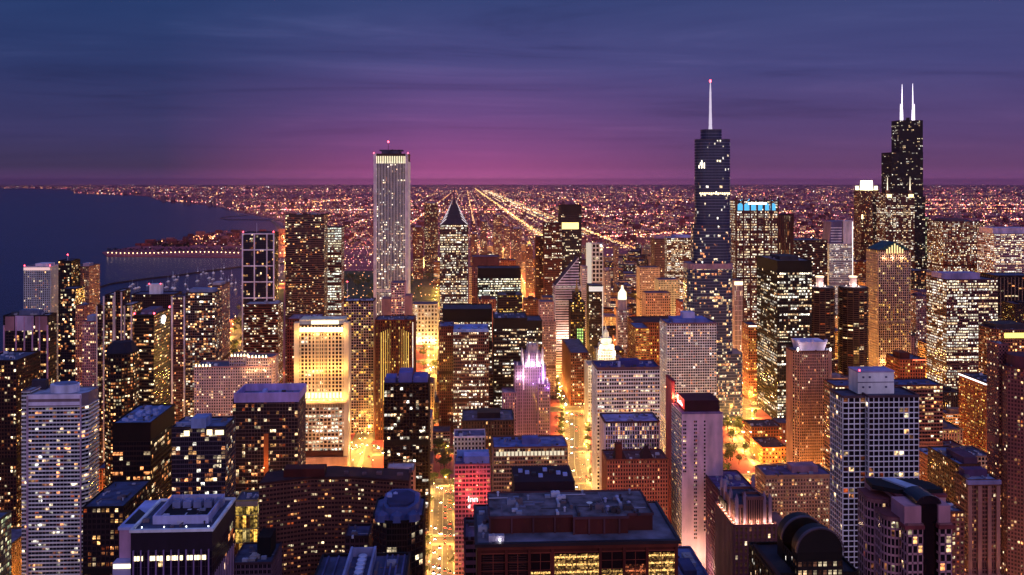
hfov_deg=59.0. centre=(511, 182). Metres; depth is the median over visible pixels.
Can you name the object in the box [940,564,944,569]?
window
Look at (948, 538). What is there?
window
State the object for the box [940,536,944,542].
window
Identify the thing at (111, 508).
office block
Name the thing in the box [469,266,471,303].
city block
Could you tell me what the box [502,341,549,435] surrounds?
gothic tower
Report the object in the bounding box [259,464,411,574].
apartment block
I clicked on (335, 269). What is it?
tower
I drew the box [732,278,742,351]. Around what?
office tower
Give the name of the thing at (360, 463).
pavement
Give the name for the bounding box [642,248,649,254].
city block
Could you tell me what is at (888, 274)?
tower
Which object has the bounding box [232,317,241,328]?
street tree
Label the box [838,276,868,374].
round tower
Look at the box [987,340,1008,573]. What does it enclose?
apartment tower
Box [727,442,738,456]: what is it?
street tree
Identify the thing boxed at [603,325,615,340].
city block
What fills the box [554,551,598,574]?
window
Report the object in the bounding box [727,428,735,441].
street tree
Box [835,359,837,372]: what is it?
city block
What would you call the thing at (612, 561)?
window
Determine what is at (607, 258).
city block
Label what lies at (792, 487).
apartment block
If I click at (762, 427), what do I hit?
corner block
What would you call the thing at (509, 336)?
office tower
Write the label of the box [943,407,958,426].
city block
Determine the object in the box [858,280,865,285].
city block
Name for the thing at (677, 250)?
office tower
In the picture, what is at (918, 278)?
office tower
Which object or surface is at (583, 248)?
city block
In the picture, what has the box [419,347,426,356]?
street tree
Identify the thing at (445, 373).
office tower
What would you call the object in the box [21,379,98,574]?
apartment tower
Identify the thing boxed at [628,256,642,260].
city block
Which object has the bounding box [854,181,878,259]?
tower
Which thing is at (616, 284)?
city block
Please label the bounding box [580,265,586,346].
tower
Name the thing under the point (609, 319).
city block
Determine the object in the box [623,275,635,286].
city block
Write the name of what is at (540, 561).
window
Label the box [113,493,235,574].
office block
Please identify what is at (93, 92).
sky
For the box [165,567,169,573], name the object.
window
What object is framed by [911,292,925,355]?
city block
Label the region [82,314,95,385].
apartment tower
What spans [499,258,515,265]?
city block
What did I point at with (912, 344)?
city block
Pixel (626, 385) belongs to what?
office tower
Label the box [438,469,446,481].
street tree
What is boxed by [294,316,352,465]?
tower
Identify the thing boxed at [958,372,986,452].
office tower
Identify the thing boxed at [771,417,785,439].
city block
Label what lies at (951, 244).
office tower
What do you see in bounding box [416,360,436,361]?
road
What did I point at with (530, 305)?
city block
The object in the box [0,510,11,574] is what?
glass block
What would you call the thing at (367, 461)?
road
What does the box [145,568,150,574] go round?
window
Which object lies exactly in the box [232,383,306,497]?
apartment tower
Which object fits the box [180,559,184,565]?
window
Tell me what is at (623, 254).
city block
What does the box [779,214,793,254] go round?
tower
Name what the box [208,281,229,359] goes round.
apartment tower
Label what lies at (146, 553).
window
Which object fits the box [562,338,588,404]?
office tower
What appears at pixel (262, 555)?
building
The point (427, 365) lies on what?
pavement
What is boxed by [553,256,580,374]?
office tower
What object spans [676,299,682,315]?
office block
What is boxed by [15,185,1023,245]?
distant buildings
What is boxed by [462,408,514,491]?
city block
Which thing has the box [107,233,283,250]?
treeline
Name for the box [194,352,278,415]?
hotel
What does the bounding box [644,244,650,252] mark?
city block
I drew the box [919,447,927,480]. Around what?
apartment tower
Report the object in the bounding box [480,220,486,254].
tower
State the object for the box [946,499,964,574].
apartment block
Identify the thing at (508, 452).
office block
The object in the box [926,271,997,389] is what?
office tower
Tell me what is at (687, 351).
apartment tower
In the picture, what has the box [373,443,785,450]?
pavement
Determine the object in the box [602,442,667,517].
apartment block
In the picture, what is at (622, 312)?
tower
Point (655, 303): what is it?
office block
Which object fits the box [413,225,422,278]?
tower
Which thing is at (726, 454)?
street tree
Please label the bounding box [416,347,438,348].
road
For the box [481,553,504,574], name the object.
window
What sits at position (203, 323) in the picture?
apartment tower
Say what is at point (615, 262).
tower
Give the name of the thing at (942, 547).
window
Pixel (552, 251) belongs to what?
tower
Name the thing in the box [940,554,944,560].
window
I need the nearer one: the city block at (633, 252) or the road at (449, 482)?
the road at (449, 482)
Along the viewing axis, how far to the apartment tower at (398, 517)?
431.95 m
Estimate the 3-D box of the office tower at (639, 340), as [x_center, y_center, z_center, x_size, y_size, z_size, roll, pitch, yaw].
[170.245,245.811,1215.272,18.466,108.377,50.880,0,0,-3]
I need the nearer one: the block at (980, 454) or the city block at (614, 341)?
the block at (980, 454)
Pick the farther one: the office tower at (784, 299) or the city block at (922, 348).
the city block at (922, 348)
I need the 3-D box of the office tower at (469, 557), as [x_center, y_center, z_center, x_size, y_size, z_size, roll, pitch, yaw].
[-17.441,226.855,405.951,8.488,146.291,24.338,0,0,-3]
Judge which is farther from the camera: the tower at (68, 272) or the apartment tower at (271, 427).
the tower at (68, 272)
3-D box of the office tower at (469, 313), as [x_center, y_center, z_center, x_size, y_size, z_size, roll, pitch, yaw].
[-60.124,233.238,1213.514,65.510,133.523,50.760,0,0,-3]
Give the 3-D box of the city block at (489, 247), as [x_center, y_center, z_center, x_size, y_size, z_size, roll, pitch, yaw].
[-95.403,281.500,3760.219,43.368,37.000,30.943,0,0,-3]
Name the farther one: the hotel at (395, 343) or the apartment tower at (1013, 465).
the hotel at (395, 343)
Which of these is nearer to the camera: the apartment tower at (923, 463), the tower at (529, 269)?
the apartment tower at (923, 463)
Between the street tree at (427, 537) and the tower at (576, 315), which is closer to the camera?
the street tree at (427, 537)
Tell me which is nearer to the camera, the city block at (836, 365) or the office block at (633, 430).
the office block at (633, 430)
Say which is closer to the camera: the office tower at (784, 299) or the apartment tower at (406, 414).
the apartment tower at (406, 414)
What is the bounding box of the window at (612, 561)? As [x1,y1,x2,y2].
[602,550,622,574]
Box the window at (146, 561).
[145,560,150,566]
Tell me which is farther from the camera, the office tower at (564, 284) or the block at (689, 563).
the office tower at (564, 284)
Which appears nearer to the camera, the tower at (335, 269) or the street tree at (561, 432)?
the street tree at (561, 432)
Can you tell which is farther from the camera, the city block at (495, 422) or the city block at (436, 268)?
the city block at (436, 268)
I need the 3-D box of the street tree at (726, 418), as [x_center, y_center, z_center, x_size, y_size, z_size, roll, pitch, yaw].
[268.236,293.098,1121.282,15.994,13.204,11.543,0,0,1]
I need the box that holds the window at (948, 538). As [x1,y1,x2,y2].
[946,536,950,542]
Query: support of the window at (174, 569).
in the office block at (189, 534)
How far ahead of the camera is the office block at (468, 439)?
769.37 m
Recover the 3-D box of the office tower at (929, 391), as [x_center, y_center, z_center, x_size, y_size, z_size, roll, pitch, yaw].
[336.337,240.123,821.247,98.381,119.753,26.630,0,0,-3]
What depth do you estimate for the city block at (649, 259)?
3234.06 m
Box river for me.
[435,390,743,398]
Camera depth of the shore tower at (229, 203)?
10373.73 m
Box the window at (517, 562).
[508,552,527,574]
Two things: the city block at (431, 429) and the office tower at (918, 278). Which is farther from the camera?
the office tower at (918, 278)
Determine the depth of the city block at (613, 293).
2258.18 m
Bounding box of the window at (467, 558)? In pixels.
[466,557,475,560]
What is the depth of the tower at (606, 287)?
2013.38 m
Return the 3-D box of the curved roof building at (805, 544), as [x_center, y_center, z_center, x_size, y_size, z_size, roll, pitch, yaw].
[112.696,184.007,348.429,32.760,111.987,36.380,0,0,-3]
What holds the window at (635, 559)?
in the brick building at (543, 520)
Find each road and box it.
[230,220,284,354]
[351,432,363,466]
[351,443,383,452]
[352,432,369,466]
[363,430,374,466]
[373,444,785,453]
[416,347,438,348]
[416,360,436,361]
[425,536,454,542]
[429,306,439,422]
[430,475,754,484]
[431,487,452,574]
[503,252,591,489]
[550,405,758,410]
[729,423,781,463]
[735,396,765,464]
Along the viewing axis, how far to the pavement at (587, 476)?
917.77 m
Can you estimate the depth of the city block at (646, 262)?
3233.56 m
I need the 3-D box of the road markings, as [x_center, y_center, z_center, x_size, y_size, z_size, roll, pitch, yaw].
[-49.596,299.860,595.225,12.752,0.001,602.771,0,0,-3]
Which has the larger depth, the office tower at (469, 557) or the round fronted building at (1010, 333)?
the round fronted building at (1010, 333)
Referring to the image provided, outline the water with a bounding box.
[0,189,284,351]
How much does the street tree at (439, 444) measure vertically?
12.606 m
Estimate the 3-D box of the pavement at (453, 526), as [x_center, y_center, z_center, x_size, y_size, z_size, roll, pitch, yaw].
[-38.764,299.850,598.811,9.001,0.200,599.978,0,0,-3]
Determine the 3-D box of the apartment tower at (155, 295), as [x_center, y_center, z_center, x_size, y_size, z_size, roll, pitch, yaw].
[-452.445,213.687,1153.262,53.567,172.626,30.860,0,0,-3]
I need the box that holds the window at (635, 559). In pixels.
[626,550,645,574]
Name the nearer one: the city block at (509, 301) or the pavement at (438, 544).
the pavement at (438, 544)
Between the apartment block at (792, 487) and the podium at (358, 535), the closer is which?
the podium at (358, 535)
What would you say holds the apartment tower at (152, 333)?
on the ground
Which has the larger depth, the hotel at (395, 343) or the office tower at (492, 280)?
the office tower at (492, 280)
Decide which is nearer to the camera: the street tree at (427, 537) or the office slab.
the street tree at (427, 537)
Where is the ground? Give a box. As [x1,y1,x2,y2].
[0,185,1023,549]
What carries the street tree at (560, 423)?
on the pavement at (557, 385)
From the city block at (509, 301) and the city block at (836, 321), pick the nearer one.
the city block at (509, 301)
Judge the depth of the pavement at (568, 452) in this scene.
1003.05 m
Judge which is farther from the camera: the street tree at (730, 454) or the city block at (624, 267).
the city block at (624, 267)
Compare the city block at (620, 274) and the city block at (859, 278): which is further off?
the city block at (620, 274)
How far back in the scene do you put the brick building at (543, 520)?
308.83 m
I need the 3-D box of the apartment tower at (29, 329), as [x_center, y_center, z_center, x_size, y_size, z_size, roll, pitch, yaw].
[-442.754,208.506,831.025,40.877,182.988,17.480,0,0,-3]
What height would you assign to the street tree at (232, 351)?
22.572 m
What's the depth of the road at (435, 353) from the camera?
1556.78 m
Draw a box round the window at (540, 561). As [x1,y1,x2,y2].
[531,552,550,574]
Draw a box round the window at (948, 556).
[946,554,950,560]
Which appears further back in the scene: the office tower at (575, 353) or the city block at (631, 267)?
the city block at (631, 267)
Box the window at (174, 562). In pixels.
[172,559,177,566]
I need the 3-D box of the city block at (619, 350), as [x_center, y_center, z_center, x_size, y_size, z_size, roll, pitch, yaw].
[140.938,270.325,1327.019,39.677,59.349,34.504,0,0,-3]
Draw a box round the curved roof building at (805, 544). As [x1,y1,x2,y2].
[748,512,858,574]
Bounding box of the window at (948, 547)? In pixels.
[946,545,950,551]
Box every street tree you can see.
[230,347,241,353]
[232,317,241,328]
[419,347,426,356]
[425,530,434,544]
[425,545,432,556]
[425,561,431,572]
[430,445,439,458]
[430,473,437,484]
[434,441,442,448]
[437,446,453,457]
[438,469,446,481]
[440,458,448,468]
[442,468,449,477]
[443,442,453,447]
[555,415,565,421]
[555,428,564,434]
[558,421,568,429]
[723,417,731,429]
[723,451,729,459]
[723,462,731,469]
[724,414,734,420]
[726,448,739,460]
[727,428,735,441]
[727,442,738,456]
[735,415,742,428]
[735,453,745,461]
[741,439,751,453]
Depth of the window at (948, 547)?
323.36 m
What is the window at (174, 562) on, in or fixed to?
in the office block at (189, 534)
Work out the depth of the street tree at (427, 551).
716.11 m
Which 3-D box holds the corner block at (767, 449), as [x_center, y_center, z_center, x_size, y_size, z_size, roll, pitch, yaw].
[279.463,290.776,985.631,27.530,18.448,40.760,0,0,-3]
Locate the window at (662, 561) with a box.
[649,549,674,574]
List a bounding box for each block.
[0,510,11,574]
[11,527,21,574]
[82,479,151,574]
[99,462,104,491]
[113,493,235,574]
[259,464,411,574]
[287,313,324,382]
[387,462,415,490]
[430,377,434,418]
[430,409,432,450]
[430,451,433,478]
[433,278,439,284]
[433,425,449,444]
[434,260,439,277]
[435,396,438,418]
[437,370,438,395]
[454,429,484,514]
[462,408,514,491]
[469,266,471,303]
[478,295,495,341]
[487,245,492,250]
[489,369,492,407]
[492,435,567,491]
[497,291,521,311]
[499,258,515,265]
[522,251,524,260]
[522,261,524,272]
[523,296,537,314]
[533,268,534,291]
[582,245,585,253]
[593,346,623,359]
[599,412,659,489]
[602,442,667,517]
[603,256,612,261]
[603,307,613,312]
[603,313,615,325]
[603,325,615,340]
[604,261,612,267]
[610,290,617,296]
[610,301,615,306]
[612,270,622,279]
[613,334,615,345]
[614,282,628,291]
[614,307,631,314]
[616,280,631,284]
[616,297,635,306]
[619,253,627,259]
[619,264,627,270]
[620,284,632,286]
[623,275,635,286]
[624,261,636,271]
[627,264,634,271]
[627,290,635,298]
[627,303,635,312]
[627,316,667,365]
[628,250,639,255]
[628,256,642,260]
[635,244,640,249]
[635,259,647,265]
[636,260,644,265]
[636,266,659,315]
[641,254,650,258]
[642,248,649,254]
[642,290,669,315]
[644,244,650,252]
[647,256,650,265]
[655,277,679,315]
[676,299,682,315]
[678,546,707,574]
[742,321,756,399]
[743,419,781,443]
[750,436,785,462]
[755,462,829,528]
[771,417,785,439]
[832,373,847,378]
[835,315,837,327]
[835,327,837,358]
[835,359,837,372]
[853,260,865,277]
[857,276,865,284]
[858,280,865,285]
[886,350,925,378]
[911,289,925,294]
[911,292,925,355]
[911,335,914,354]
[915,256,926,269]
[918,339,925,377]
[922,269,931,274]
[943,385,958,408]
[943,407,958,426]
[943,419,962,444]
[943,439,962,447]
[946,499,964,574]
[951,445,986,468]
[1002,300,1023,323]
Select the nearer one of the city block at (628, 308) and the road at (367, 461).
the road at (367, 461)
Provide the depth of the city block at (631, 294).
2162.69 m
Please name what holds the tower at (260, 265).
on the ground
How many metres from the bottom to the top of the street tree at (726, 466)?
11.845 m
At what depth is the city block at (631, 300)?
2044.57 m
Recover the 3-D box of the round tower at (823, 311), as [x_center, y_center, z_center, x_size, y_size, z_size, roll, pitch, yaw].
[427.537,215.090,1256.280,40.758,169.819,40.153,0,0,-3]
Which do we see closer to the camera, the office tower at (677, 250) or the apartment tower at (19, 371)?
the apartment tower at (19, 371)
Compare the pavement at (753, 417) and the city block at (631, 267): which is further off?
the city block at (631, 267)
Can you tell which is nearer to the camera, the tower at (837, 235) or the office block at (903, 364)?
the office block at (903, 364)
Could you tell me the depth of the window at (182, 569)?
444.25 m
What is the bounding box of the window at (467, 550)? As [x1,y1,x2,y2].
[466,549,475,552]
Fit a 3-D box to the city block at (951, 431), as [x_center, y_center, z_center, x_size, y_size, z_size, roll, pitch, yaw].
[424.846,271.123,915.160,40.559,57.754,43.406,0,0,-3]
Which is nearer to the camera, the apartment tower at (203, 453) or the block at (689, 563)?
the block at (689, 563)
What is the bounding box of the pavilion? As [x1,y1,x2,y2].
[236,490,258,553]
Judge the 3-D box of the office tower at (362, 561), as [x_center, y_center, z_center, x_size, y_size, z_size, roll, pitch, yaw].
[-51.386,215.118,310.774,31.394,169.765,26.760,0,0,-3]
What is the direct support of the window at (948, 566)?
in the apartment tower at (906, 526)
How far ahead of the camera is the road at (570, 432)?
1062.81 m
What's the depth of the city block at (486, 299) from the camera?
1395.61 m
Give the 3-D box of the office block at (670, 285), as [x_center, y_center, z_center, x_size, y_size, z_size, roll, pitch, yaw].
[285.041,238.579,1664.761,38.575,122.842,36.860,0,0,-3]
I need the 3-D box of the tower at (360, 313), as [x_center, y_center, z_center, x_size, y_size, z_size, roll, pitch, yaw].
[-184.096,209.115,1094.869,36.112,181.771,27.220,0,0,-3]
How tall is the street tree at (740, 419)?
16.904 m
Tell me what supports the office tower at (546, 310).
on the ground
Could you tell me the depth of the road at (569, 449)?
1014.28 m
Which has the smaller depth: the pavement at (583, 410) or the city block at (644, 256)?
the pavement at (583, 410)
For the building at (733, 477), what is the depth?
685.35 m
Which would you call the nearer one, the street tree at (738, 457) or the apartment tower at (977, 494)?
the apartment tower at (977, 494)
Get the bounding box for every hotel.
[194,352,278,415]
[375,315,415,439]
[615,354,621,359]
[665,374,722,569]
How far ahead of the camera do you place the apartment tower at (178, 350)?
1036.53 m
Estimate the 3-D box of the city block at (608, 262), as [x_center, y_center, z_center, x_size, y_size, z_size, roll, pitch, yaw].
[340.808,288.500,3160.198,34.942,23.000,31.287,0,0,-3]
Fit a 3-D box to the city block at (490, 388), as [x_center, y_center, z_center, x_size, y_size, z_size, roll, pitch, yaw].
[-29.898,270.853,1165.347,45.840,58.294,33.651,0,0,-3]
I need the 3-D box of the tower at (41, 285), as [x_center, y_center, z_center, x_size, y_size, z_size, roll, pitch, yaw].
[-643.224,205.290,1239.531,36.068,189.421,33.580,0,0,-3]
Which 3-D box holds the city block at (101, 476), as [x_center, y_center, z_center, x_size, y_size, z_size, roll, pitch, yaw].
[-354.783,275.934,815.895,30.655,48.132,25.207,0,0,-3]
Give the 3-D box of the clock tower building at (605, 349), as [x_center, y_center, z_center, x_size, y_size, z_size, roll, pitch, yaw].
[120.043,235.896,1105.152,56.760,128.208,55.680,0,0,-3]
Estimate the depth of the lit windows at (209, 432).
600.00 m
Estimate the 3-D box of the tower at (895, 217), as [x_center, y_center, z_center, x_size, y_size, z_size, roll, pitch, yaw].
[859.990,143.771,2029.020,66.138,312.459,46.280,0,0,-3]
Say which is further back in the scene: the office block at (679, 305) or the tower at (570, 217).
the tower at (570, 217)
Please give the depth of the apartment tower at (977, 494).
606.54 m
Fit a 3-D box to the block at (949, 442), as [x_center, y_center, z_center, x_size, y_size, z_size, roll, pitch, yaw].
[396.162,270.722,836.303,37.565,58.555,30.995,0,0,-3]
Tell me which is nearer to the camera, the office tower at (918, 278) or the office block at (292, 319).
the office block at (292, 319)
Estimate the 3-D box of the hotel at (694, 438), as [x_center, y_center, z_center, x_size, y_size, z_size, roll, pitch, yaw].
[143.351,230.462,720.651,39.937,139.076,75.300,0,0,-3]
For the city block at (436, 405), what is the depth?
1145.35 m
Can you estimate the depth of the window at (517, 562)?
300.38 m
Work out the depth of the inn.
654.15 m
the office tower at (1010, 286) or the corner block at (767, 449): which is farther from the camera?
the office tower at (1010, 286)
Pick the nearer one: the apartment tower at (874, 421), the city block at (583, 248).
the apartment tower at (874, 421)
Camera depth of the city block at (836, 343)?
1475.96 m
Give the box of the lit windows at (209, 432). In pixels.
[184,430,223,435]
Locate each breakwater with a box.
[100,262,283,287]
[222,215,259,219]
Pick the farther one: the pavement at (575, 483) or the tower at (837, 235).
the tower at (837, 235)
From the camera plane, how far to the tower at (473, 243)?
2497.64 m
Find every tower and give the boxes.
[0,351,39,526]
[3,309,56,385]
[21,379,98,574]
[23,262,57,381]
[58,254,79,381]
[61,286,84,380]
[75,302,93,385]
[80,262,99,313]
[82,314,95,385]
[96,288,141,464]
[105,340,138,486]
[112,404,174,499]
[131,283,181,403]
[134,306,169,403]
[171,294,185,423]
[171,413,235,555]
[186,287,221,416]
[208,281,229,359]
[227,200,231,207]
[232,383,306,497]
[242,231,278,351]
[244,300,282,382]
[285,212,327,382]
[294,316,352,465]
[314,546,410,574]
[328,226,343,315]
[343,281,375,432]
[372,489,425,574]
[373,141,410,316]
[382,280,412,314]
[384,368,429,531]
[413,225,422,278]
[424,202,437,272]
[439,321,453,432]
[440,191,467,320]
[442,304,491,368]
[453,324,488,450]
[464,517,475,574]
[470,232,476,265]
[472,255,498,303]
[477,265,520,311]
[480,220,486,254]
[493,213,502,258]
[493,312,527,408]
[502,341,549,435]
[504,225,509,258]
[511,227,521,280]
[525,241,532,296]
[526,315,541,351]
[535,236,542,298]
[538,299,555,395]
[541,295,552,299]
[543,222,561,294]
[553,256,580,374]
[558,204,581,283]
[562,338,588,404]
[569,279,584,345]
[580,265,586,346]
[586,242,602,284]
[586,283,602,359]
[592,358,659,489]
[603,268,609,306]
[613,244,618,285]
[616,285,628,357]
[629,322,648,359]
[651,235,664,276]
[660,311,716,454]
[664,235,690,298]
[683,80,742,422]
[715,474,781,574]
[730,198,778,323]
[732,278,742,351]
[757,254,811,417]
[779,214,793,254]
[786,338,831,466]
[812,276,834,372]
[822,220,852,314]
[824,378,942,471]
[830,366,919,569]
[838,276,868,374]
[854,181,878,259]
[857,476,954,574]
[866,240,910,366]
[873,89,928,257]
[876,177,914,267]
[911,268,925,288]
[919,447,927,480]
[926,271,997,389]
[927,218,984,271]
[928,446,980,504]
[955,466,1001,574]
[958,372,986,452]
[977,227,1023,272]
[980,272,1023,320]
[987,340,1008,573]
[1002,352,1023,574]
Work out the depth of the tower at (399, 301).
1293.61 m
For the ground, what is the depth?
11659.92 m
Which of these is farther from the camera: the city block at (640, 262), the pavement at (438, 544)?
the city block at (640, 262)
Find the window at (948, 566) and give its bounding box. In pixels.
[946,563,950,569]
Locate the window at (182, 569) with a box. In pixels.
[180,567,184,573]
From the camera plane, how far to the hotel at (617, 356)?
1184.79 m
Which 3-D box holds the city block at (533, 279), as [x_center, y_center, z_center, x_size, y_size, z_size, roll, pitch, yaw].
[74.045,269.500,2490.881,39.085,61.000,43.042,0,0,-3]
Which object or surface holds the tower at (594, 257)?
on the ground
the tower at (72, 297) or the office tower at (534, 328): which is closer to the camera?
the tower at (72, 297)
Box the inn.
[454,449,490,574]
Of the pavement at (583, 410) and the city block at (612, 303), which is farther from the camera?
the city block at (612, 303)
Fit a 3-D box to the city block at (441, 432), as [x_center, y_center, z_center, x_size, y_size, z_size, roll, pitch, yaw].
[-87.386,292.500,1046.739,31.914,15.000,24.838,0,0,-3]
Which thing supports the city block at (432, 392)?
on the ground
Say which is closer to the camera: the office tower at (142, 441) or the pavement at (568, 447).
the office tower at (142, 441)
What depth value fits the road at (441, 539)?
756.76 m
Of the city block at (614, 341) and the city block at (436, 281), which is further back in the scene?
the city block at (436, 281)
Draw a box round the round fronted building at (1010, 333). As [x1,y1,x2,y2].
[978,320,1023,373]
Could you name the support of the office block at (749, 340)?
on the ground
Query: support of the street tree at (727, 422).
on the ground
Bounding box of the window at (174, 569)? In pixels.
[172,567,177,573]
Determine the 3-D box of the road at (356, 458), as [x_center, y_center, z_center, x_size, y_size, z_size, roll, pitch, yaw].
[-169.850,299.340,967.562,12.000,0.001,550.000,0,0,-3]
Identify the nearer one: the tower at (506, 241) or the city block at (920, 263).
the city block at (920, 263)
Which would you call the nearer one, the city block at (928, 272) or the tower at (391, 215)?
the tower at (391, 215)
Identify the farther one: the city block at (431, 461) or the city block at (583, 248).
the city block at (583, 248)
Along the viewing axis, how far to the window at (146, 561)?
443.39 m
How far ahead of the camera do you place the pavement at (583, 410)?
1182.01 m
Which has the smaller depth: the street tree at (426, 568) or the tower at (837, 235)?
the street tree at (426, 568)
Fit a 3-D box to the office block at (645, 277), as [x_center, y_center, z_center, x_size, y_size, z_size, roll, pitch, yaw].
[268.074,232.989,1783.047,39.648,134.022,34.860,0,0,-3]
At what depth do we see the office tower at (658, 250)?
1918.70 m
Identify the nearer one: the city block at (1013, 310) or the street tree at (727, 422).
the street tree at (727, 422)
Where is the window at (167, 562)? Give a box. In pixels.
[165,560,169,566]
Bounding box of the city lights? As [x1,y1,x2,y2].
[0,184,1023,296]
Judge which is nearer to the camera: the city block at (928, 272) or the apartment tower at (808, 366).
the apartment tower at (808, 366)
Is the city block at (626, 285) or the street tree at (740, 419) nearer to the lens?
the street tree at (740, 419)
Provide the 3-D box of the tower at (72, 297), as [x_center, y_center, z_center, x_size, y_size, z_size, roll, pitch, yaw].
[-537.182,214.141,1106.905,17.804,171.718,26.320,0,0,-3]
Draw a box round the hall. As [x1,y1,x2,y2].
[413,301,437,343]
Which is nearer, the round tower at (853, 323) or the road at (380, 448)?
the road at (380, 448)
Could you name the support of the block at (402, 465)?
on the ground
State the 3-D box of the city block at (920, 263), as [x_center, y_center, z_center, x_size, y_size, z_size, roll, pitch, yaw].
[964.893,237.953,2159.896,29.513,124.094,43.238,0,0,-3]
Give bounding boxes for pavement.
[357,442,366,466]
[372,448,749,455]
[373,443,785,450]
[425,487,434,574]
[425,543,453,545]
[426,344,429,371]
[426,534,453,536]
[430,473,754,479]
[430,480,750,486]
[452,486,453,574]
[503,250,591,486]
[522,298,564,434]
[550,404,756,407]
[550,408,760,411]
[726,425,770,463]
[729,430,756,466]
[751,399,756,419]
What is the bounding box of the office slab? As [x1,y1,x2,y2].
[794,238,826,284]
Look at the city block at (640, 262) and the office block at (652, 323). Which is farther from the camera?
the city block at (640, 262)
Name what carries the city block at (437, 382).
on the ground
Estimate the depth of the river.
1268.80 m
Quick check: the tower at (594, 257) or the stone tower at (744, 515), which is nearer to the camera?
the stone tower at (744, 515)
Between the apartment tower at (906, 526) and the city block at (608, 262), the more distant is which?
the city block at (608, 262)
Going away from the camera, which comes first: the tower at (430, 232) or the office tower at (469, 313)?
the office tower at (469, 313)
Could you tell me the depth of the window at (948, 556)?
323.36 m
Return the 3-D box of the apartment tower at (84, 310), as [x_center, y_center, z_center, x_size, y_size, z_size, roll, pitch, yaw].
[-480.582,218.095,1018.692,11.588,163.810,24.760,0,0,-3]
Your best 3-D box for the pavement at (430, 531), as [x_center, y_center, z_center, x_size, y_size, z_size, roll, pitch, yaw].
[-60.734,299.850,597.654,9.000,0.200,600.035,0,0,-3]
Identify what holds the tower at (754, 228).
on the ground
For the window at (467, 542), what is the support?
in the office tower at (469, 557)
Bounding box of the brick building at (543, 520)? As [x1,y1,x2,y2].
[474,465,680,574]
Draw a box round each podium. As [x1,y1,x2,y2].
[345,523,371,552]
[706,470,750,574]
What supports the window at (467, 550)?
in the office tower at (469, 557)
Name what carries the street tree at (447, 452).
on the ground
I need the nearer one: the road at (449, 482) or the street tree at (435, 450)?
the road at (449, 482)
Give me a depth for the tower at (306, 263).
1276.53 m
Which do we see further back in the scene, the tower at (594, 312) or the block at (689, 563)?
the tower at (594, 312)
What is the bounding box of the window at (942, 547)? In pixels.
[940,545,944,551]
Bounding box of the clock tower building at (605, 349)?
[584,324,615,429]
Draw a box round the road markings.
[436,495,447,573]
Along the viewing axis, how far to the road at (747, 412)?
1148.28 m
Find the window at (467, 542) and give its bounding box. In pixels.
[466,541,474,544]
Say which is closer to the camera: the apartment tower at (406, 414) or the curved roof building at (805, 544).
the curved roof building at (805, 544)
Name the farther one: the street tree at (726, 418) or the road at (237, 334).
the road at (237, 334)
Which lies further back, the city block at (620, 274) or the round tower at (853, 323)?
the city block at (620, 274)
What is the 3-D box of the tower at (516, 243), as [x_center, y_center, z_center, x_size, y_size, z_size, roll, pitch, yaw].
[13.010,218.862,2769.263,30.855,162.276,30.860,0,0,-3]
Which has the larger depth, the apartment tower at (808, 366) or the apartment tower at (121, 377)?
the apartment tower at (808, 366)
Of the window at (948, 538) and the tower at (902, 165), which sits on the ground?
the tower at (902, 165)
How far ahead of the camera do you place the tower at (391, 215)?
1491.44 m
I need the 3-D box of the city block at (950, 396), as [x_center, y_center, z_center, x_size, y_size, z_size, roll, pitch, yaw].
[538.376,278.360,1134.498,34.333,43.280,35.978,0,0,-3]
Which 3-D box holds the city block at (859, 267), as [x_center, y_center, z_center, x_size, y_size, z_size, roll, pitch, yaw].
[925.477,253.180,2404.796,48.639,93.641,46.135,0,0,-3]
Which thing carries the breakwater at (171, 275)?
in the water
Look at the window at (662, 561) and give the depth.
302.88 m
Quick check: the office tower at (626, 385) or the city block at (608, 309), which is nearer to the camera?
the office tower at (626, 385)
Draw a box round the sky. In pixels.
[0,0,1023,184]
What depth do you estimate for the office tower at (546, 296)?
1466.46 m
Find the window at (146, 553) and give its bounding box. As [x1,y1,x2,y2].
[145,552,150,558]
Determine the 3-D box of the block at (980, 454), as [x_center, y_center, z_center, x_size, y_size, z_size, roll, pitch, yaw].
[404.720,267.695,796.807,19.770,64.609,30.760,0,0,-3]

